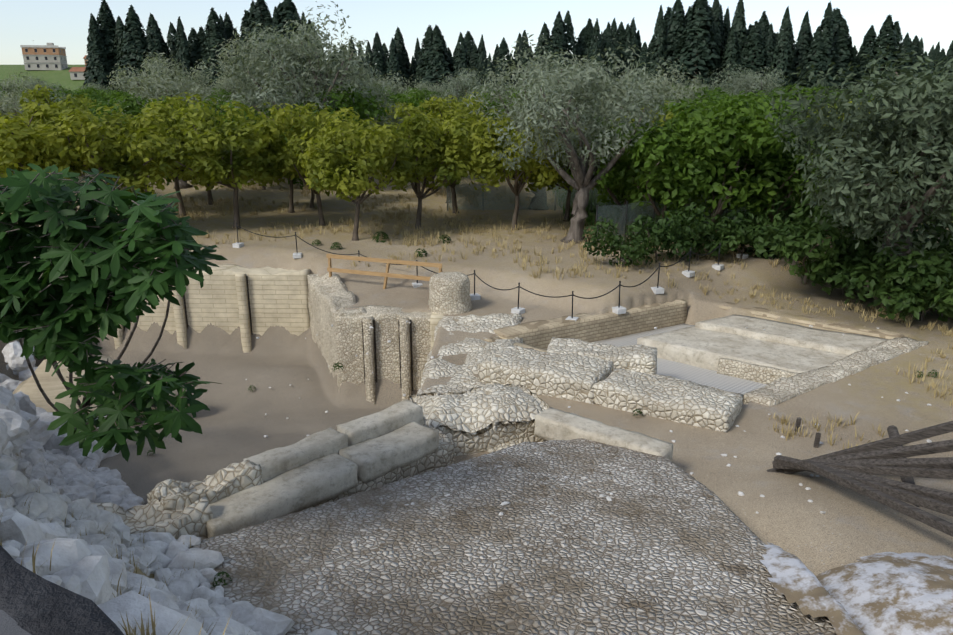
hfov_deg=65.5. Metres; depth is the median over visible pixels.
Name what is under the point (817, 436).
stakes
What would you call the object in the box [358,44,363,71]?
cypress
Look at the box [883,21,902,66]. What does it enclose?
cypress
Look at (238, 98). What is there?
field olive
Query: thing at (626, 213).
fence posts
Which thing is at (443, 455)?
block wall base
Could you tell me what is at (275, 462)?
ashlar
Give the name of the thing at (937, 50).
cypress
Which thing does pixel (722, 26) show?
cypress
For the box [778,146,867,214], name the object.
green clump
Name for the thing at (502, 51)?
cypress
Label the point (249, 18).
cypress
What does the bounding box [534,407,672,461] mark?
kerb slab
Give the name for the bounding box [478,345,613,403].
eroded wall
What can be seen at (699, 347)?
platform
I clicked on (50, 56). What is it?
house
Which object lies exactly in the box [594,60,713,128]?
field olive
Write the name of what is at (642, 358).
eroded wall
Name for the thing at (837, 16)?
cypress
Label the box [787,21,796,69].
cypress
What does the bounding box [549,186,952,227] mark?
fence
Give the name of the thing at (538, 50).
cypress
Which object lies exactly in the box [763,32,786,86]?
cypress
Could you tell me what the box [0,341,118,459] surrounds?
bank boulders
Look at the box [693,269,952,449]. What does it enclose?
dry grass
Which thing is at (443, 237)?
weeds
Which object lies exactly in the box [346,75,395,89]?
field olive
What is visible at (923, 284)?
bush
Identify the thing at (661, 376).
room wall
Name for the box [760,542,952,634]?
geotextile
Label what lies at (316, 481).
ashlar
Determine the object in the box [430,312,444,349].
pier
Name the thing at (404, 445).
ashlar
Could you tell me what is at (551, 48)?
cypress
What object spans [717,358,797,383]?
platform face
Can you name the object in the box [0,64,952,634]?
ground
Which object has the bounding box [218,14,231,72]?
cypress
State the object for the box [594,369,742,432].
eroded wall
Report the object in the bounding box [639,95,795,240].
green clump
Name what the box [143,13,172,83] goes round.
cypress
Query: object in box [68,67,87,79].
house
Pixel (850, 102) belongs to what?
orchard
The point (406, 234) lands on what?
dry orchard grass
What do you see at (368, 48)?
cypress
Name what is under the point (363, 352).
pilaster joint
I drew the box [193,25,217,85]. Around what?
cypress
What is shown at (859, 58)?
cypress
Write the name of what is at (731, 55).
cypress
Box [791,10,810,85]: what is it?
cypress
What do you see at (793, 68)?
cypress
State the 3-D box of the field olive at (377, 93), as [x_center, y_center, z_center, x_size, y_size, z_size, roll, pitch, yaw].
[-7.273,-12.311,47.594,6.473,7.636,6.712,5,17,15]
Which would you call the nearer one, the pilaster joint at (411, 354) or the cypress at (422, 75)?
the pilaster joint at (411, 354)
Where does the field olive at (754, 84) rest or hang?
on the ground at (552, 550)
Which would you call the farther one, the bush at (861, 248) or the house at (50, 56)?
the house at (50, 56)
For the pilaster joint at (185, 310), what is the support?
attached to the wall segment at (278, 296)
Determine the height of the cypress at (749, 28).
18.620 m
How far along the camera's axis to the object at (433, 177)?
41.96 m
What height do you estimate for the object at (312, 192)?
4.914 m
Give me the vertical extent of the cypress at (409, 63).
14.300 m
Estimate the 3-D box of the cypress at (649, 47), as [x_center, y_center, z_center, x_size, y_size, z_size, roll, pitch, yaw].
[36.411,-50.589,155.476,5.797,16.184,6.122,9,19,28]
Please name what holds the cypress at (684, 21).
on the ground at (552, 550)
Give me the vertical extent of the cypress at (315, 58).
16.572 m
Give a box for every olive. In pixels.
[0,70,46,97]
[0,76,65,111]
[0,87,41,172]
[29,76,66,95]
[76,79,116,91]
[106,57,225,188]
[107,52,221,104]
[115,76,151,91]
[207,1,391,124]
[211,66,276,100]
[213,38,285,96]
[228,90,285,114]
[327,63,409,179]
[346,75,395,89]
[375,80,404,98]
[401,74,449,103]
[426,66,508,111]
[463,33,617,209]
[487,38,682,243]
[593,68,669,126]
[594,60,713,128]
[680,79,707,87]
[705,61,786,97]
[727,72,779,93]
[765,45,952,314]
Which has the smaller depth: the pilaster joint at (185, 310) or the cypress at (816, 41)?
the pilaster joint at (185, 310)
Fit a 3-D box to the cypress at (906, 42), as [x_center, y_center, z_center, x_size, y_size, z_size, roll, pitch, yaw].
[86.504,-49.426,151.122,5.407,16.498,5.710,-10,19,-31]
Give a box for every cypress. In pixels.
[83,52,93,86]
[85,13,114,90]
[91,0,120,89]
[112,15,123,92]
[118,4,154,92]
[121,27,135,82]
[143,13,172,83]
[154,37,175,80]
[166,22,180,66]
[174,16,195,80]
[185,40,199,78]
[186,27,211,87]
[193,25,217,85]
[200,8,235,89]
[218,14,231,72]
[224,12,237,70]
[236,33,250,68]
[238,9,253,42]
[245,0,260,59]
[248,0,269,75]
[258,11,272,85]
[269,2,282,59]
[271,0,311,88]
[271,6,282,71]
[293,9,308,83]
[301,11,314,86]
[307,34,326,87]
[336,44,347,81]
[345,37,359,82]
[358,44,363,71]
[364,41,374,76]
[369,32,386,79]
[382,43,390,71]
[386,38,402,87]
[388,27,412,87]
[402,50,410,88]
[409,56,417,87]
[414,25,445,87]
[414,38,420,77]
[414,47,427,89]
[421,25,451,91]
[432,38,451,87]
[444,47,452,79]
[449,32,469,88]
[464,31,474,80]
[467,44,483,86]
[476,35,487,85]
[485,53,494,89]
[491,37,515,89]
[492,44,506,85]
[513,33,525,80]
[514,30,530,85]
[532,22,550,65]
[532,44,542,71]
[544,42,554,70]
[547,11,568,68]
[558,11,578,70]
[576,27,589,70]
[578,18,594,64]
[586,18,603,78]
[601,22,617,87]
[608,21,630,83]
[611,18,622,75]
[618,23,634,74]
[622,17,637,74]
[632,42,649,86]
[634,30,641,80]
[644,38,659,79]
[649,5,667,80]
[661,0,690,86]
[661,6,673,76]
[665,0,719,88]
[668,16,688,81]
[674,6,699,82]
[697,0,723,88]
[713,4,725,71]
[718,25,738,87]
[722,0,747,85]
[723,8,730,47]
[736,21,769,86]
[736,32,749,78]
[747,24,756,71]
[755,23,777,83]
[758,11,769,77]
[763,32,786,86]
[767,6,792,88]
[785,33,795,78]
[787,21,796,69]
[789,51,801,86]
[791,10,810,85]
[796,26,831,88]
[805,1,835,87]
[827,8,843,89]
[831,17,855,89]
[839,45,859,89]
[852,51,864,83]
[855,25,876,85]
[861,14,898,87]
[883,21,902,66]
[895,33,914,81]
[910,35,921,71]
[911,38,923,79]
[919,52,929,71]
[924,44,935,80]
[930,42,939,65]
[932,48,948,81]
[946,40,952,74]
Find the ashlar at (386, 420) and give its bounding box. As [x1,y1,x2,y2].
[336,399,422,446]
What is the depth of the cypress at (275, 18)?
151.18 m
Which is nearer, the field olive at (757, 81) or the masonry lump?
the masonry lump
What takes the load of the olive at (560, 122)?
on the ground at (552, 550)
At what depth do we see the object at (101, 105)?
47.10 m
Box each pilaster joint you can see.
[183,294,187,328]
[246,276,252,334]
[362,324,364,382]
[373,320,376,382]
[398,320,401,387]
[410,320,412,390]
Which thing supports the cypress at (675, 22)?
on the ground at (552, 550)
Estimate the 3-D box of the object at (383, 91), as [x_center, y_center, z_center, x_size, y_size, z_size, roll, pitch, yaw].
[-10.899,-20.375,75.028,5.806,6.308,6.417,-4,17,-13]
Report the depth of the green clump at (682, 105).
33.73 m
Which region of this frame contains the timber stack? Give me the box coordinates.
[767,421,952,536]
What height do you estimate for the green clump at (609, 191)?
4.736 m
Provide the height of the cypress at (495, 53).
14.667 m
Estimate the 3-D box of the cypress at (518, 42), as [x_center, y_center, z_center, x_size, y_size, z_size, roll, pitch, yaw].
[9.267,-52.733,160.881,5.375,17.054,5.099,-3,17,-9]
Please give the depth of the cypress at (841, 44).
151.09 m
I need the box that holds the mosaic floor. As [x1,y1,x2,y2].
[595,323,767,393]
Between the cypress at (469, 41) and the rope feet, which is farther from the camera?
the cypress at (469, 41)
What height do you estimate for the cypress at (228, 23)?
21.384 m
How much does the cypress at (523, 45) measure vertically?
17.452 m
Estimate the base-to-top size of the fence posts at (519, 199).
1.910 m
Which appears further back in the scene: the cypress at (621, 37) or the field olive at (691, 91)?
the cypress at (621, 37)
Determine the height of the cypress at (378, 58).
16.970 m
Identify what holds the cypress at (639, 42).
on the ground at (552, 550)
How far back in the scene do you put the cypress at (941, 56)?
151.39 m
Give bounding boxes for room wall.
[494,299,687,348]
[614,369,743,403]
[718,302,903,339]
[743,337,928,406]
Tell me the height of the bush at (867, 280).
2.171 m
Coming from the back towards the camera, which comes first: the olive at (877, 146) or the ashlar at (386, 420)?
the olive at (877, 146)
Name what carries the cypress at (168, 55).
on the ground at (552, 550)
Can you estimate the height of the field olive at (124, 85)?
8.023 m
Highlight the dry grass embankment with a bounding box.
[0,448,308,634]
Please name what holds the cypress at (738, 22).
on the ground at (552, 550)
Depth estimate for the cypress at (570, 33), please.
153.76 m
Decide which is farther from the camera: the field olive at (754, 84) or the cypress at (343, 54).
the cypress at (343, 54)
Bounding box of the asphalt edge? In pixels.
[0,545,123,634]
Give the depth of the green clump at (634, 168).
27.12 m
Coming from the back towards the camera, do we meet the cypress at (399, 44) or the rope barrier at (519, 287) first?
the cypress at (399, 44)
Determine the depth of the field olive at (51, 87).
96.28 m
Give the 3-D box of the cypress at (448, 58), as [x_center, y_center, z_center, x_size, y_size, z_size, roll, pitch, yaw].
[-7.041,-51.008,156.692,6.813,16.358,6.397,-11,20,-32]
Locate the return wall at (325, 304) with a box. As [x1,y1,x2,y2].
[307,272,365,386]
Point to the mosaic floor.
(697, 375)
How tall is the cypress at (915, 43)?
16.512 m
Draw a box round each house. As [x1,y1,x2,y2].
[20,40,67,69]
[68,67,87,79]
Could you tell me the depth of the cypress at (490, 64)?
150.68 m
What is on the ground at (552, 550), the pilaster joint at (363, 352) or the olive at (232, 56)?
the olive at (232, 56)
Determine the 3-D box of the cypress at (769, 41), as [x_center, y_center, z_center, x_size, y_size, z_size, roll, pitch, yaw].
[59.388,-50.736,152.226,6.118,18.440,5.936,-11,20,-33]
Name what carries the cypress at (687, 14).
on the ground at (552, 550)
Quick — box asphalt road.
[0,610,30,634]
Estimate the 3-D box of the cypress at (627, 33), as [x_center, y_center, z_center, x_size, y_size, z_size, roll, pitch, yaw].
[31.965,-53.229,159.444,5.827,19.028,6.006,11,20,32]
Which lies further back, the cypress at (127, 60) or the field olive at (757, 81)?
the cypress at (127, 60)
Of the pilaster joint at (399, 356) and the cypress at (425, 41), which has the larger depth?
the cypress at (425, 41)
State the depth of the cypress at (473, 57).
156.65 m
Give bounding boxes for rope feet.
[232,242,747,320]
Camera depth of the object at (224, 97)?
67.02 m
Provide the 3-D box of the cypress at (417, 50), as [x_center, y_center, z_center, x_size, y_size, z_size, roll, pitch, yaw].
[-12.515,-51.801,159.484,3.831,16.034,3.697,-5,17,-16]
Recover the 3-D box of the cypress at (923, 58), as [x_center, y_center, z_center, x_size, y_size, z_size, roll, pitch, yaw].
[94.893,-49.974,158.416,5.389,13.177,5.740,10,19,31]
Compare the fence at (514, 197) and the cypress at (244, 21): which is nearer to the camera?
the fence at (514, 197)
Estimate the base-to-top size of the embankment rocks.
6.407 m
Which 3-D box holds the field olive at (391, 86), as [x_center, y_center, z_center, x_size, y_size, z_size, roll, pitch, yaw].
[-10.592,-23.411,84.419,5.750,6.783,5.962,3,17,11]
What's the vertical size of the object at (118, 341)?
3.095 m
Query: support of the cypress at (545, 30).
on the ground at (552, 550)
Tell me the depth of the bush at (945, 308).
19.67 m
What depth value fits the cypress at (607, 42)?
152.59 m
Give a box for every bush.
[582,217,655,266]
[627,210,705,264]
[657,198,744,260]
[699,206,793,258]
[734,226,825,258]
[749,195,849,294]
[795,236,883,294]
[805,219,938,272]
[828,246,952,320]
[881,249,952,320]
[913,213,952,250]
[914,232,952,321]
[918,221,952,266]
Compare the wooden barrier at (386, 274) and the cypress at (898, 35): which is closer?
the wooden barrier at (386, 274)
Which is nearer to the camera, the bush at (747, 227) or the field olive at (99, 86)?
the bush at (747, 227)
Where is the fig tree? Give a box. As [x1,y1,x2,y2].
[0,163,226,461]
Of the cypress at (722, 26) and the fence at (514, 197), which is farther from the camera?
the cypress at (722, 26)
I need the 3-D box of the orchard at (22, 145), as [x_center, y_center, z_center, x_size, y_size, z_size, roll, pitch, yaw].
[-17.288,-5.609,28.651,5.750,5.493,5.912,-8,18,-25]
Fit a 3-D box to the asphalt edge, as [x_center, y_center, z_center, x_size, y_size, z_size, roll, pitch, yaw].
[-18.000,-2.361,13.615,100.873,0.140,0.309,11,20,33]
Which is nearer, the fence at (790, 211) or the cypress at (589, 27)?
the fence at (790, 211)
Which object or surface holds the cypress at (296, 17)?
on the ground at (552, 550)
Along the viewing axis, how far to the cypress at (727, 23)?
154.80 m
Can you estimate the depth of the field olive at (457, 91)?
66.76 m
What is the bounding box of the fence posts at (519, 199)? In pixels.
[447,177,627,210]
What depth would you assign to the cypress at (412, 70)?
157.30 m
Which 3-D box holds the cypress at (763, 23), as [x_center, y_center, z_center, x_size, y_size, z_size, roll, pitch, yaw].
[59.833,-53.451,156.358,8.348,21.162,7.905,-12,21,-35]
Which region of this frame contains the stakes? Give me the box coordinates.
[794,417,820,447]
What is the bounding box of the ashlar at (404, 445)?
[339,421,438,481]
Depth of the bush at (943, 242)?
23.12 m
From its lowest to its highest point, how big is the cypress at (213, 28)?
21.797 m
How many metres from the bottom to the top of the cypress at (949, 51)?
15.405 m
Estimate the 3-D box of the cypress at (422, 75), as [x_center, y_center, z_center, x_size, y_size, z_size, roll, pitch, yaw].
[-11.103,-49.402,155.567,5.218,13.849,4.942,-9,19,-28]
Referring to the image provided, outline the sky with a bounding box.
[0,0,952,64]
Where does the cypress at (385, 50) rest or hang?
on the ground at (552, 550)
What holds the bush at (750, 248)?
on the ground at (552, 550)
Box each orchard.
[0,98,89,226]
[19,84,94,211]
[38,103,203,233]
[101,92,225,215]
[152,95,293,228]
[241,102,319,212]
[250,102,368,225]
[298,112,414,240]
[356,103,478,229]
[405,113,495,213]
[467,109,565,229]
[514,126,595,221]
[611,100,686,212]
[790,107,830,210]
[810,80,945,183]
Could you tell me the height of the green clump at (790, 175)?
5.099 m
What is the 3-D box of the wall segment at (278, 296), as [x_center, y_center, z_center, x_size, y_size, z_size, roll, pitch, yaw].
[-10.495,-0.277,26.784,9.248,3.271,0.959,0,17,2]
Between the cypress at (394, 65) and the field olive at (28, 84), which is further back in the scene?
the cypress at (394, 65)
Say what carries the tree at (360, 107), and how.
on the ground at (552, 550)
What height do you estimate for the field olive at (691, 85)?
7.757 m
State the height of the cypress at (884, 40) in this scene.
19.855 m
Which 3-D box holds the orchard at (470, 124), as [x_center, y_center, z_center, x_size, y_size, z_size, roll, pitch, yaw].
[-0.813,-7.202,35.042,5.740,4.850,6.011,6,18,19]
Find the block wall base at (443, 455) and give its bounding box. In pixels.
[299,423,454,511]
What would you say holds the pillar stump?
on the ground at (552, 550)
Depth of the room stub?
18.74 m
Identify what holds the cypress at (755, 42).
on the ground at (552, 550)
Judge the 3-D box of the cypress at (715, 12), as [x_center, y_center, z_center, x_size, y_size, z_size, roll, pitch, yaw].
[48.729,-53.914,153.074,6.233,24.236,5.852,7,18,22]
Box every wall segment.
[98,264,309,335]
[335,305,439,389]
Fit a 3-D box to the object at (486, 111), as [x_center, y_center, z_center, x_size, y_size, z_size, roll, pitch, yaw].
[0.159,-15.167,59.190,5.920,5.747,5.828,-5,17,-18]
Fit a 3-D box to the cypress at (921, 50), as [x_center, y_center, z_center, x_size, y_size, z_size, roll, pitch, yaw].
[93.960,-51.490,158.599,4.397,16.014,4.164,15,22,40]
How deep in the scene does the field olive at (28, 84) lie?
47.35 m
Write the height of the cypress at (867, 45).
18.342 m
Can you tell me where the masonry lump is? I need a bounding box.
[13,355,188,419]
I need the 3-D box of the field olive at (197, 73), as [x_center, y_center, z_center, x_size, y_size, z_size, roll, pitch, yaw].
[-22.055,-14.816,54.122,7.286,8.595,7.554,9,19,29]
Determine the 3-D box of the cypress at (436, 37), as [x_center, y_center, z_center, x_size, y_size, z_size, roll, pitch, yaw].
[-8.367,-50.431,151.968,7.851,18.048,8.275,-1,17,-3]
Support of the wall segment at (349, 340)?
on the ground at (552, 550)
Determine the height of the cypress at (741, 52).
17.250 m
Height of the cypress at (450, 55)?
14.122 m
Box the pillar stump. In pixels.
[428,272,471,314]
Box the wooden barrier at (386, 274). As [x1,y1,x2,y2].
[326,253,441,288]
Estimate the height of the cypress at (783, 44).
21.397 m
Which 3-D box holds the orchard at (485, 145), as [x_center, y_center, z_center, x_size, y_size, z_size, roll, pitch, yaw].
[1.674,-6.116,31.092,4.229,5.122,5.508,1,17,4]
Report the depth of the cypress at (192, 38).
155.25 m
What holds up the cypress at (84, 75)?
on the ground at (552, 550)
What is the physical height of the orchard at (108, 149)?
5.316 m
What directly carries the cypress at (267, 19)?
on the ground at (552, 550)
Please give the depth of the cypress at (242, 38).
153.04 m
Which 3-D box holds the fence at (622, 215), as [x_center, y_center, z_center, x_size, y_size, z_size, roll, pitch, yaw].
[8.082,-4.010,29.540,9.511,1.663,0.001,-12,21,-36]
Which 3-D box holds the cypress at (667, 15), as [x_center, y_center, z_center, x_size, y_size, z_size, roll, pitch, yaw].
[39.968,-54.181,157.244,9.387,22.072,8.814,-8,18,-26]
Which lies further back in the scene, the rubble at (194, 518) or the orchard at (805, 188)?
the orchard at (805, 188)
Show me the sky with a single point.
(63, 23)
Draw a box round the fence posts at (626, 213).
[596,196,747,240]
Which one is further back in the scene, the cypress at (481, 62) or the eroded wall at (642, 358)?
the cypress at (481, 62)
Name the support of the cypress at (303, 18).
on the ground at (552, 550)
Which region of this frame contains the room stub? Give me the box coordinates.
[485,337,546,351]
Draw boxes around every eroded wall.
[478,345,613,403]
[546,337,656,374]
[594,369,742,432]
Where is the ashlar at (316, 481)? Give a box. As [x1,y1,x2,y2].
[206,453,357,537]
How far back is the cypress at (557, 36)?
151.32 m
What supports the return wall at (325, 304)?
on the ground at (552, 550)
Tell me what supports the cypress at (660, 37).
on the ground at (552, 550)
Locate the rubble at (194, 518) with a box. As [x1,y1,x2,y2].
[91,483,213,539]
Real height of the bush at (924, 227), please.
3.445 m
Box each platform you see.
[637,326,848,372]
[695,314,887,354]
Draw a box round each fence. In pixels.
[448,176,623,210]
[549,186,952,227]
[597,195,746,247]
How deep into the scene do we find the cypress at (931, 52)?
151.53 m
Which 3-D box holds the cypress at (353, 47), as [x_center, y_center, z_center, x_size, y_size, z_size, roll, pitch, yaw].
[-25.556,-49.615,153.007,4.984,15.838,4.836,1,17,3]
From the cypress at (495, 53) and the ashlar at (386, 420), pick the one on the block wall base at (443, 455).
the ashlar at (386, 420)
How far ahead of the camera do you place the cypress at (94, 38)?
155.82 m
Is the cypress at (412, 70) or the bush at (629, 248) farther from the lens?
the cypress at (412, 70)
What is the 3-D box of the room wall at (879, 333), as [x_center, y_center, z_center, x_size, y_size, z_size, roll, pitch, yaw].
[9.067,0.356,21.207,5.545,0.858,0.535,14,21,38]
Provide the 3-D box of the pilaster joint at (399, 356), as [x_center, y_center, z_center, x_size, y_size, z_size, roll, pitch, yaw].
[-2.208,1.454,21.567,0.050,2.880,0.020,0,17,2]
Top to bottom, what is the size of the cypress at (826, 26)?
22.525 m
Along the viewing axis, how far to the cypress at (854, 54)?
153.42 m
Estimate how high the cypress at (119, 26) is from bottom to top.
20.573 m
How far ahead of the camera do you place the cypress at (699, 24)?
147.75 m
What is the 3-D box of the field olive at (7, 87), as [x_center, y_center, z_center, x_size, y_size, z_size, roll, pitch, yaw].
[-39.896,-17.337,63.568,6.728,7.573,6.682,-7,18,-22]
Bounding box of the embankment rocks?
[0,437,336,634]
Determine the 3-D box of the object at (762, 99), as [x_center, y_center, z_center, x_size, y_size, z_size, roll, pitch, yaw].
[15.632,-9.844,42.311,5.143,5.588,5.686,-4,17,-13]
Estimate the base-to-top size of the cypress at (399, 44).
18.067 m
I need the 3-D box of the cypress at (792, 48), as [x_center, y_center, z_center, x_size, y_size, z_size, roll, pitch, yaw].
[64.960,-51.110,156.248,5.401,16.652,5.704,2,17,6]
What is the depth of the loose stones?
12.84 m
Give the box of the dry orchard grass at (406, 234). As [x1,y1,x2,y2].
[120,181,930,287]
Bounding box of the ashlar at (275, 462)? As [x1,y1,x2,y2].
[243,427,347,482]
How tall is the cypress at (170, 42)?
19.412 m
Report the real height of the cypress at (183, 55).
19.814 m
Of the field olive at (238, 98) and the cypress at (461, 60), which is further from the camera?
the cypress at (461, 60)
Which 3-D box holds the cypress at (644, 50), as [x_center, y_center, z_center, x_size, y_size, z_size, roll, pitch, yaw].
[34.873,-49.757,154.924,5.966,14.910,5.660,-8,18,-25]
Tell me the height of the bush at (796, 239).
2.888 m
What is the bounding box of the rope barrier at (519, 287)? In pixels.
[236,222,743,317]
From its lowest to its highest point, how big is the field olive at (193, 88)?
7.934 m
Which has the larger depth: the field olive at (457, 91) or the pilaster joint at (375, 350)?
the field olive at (457, 91)
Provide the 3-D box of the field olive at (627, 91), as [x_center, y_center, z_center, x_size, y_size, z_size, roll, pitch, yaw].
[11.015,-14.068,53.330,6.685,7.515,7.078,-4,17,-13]
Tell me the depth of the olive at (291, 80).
41.04 m
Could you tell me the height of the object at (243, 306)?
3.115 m
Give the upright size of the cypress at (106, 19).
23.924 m
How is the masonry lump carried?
on the ground at (552, 550)
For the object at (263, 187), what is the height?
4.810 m
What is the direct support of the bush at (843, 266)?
on the ground at (552, 550)
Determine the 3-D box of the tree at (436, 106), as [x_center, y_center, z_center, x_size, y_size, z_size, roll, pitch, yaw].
[-1.558,-8.543,38.194,4.893,5.547,5.031,-2,17,-6]
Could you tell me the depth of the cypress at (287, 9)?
150.87 m
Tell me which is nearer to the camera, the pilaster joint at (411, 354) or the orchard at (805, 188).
the pilaster joint at (411, 354)
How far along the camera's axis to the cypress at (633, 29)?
157.33 m
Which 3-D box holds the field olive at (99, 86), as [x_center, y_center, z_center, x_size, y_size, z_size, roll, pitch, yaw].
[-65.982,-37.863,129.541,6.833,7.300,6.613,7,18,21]
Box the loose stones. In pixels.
[245,321,931,514]
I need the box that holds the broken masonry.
[409,383,548,455]
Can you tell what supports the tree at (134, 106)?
on the ground at (552, 550)
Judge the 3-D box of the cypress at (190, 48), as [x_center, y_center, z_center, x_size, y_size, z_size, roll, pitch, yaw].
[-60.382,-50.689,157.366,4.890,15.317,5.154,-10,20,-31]
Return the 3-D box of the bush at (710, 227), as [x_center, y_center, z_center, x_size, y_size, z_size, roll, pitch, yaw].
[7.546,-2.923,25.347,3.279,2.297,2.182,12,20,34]
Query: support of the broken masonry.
on the ground at (552, 550)
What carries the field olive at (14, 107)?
on the ground at (552, 550)
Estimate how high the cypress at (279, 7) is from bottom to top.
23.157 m
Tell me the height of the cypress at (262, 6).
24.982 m
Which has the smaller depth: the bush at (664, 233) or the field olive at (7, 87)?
the bush at (664, 233)
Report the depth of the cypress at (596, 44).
149.98 m
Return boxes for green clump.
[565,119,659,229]
[592,105,739,218]
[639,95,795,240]
[653,97,708,205]
[706,111,857,221]
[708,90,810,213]
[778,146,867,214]
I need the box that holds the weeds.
[147,231,938,586]
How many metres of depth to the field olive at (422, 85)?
79.19 m
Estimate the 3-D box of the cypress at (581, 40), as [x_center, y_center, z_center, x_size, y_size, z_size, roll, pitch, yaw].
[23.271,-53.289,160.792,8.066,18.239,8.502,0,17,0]
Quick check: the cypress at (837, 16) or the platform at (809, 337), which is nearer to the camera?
the platform at (809, 337)
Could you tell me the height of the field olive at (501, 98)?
8.430 m
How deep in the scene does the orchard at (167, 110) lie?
33.09 m

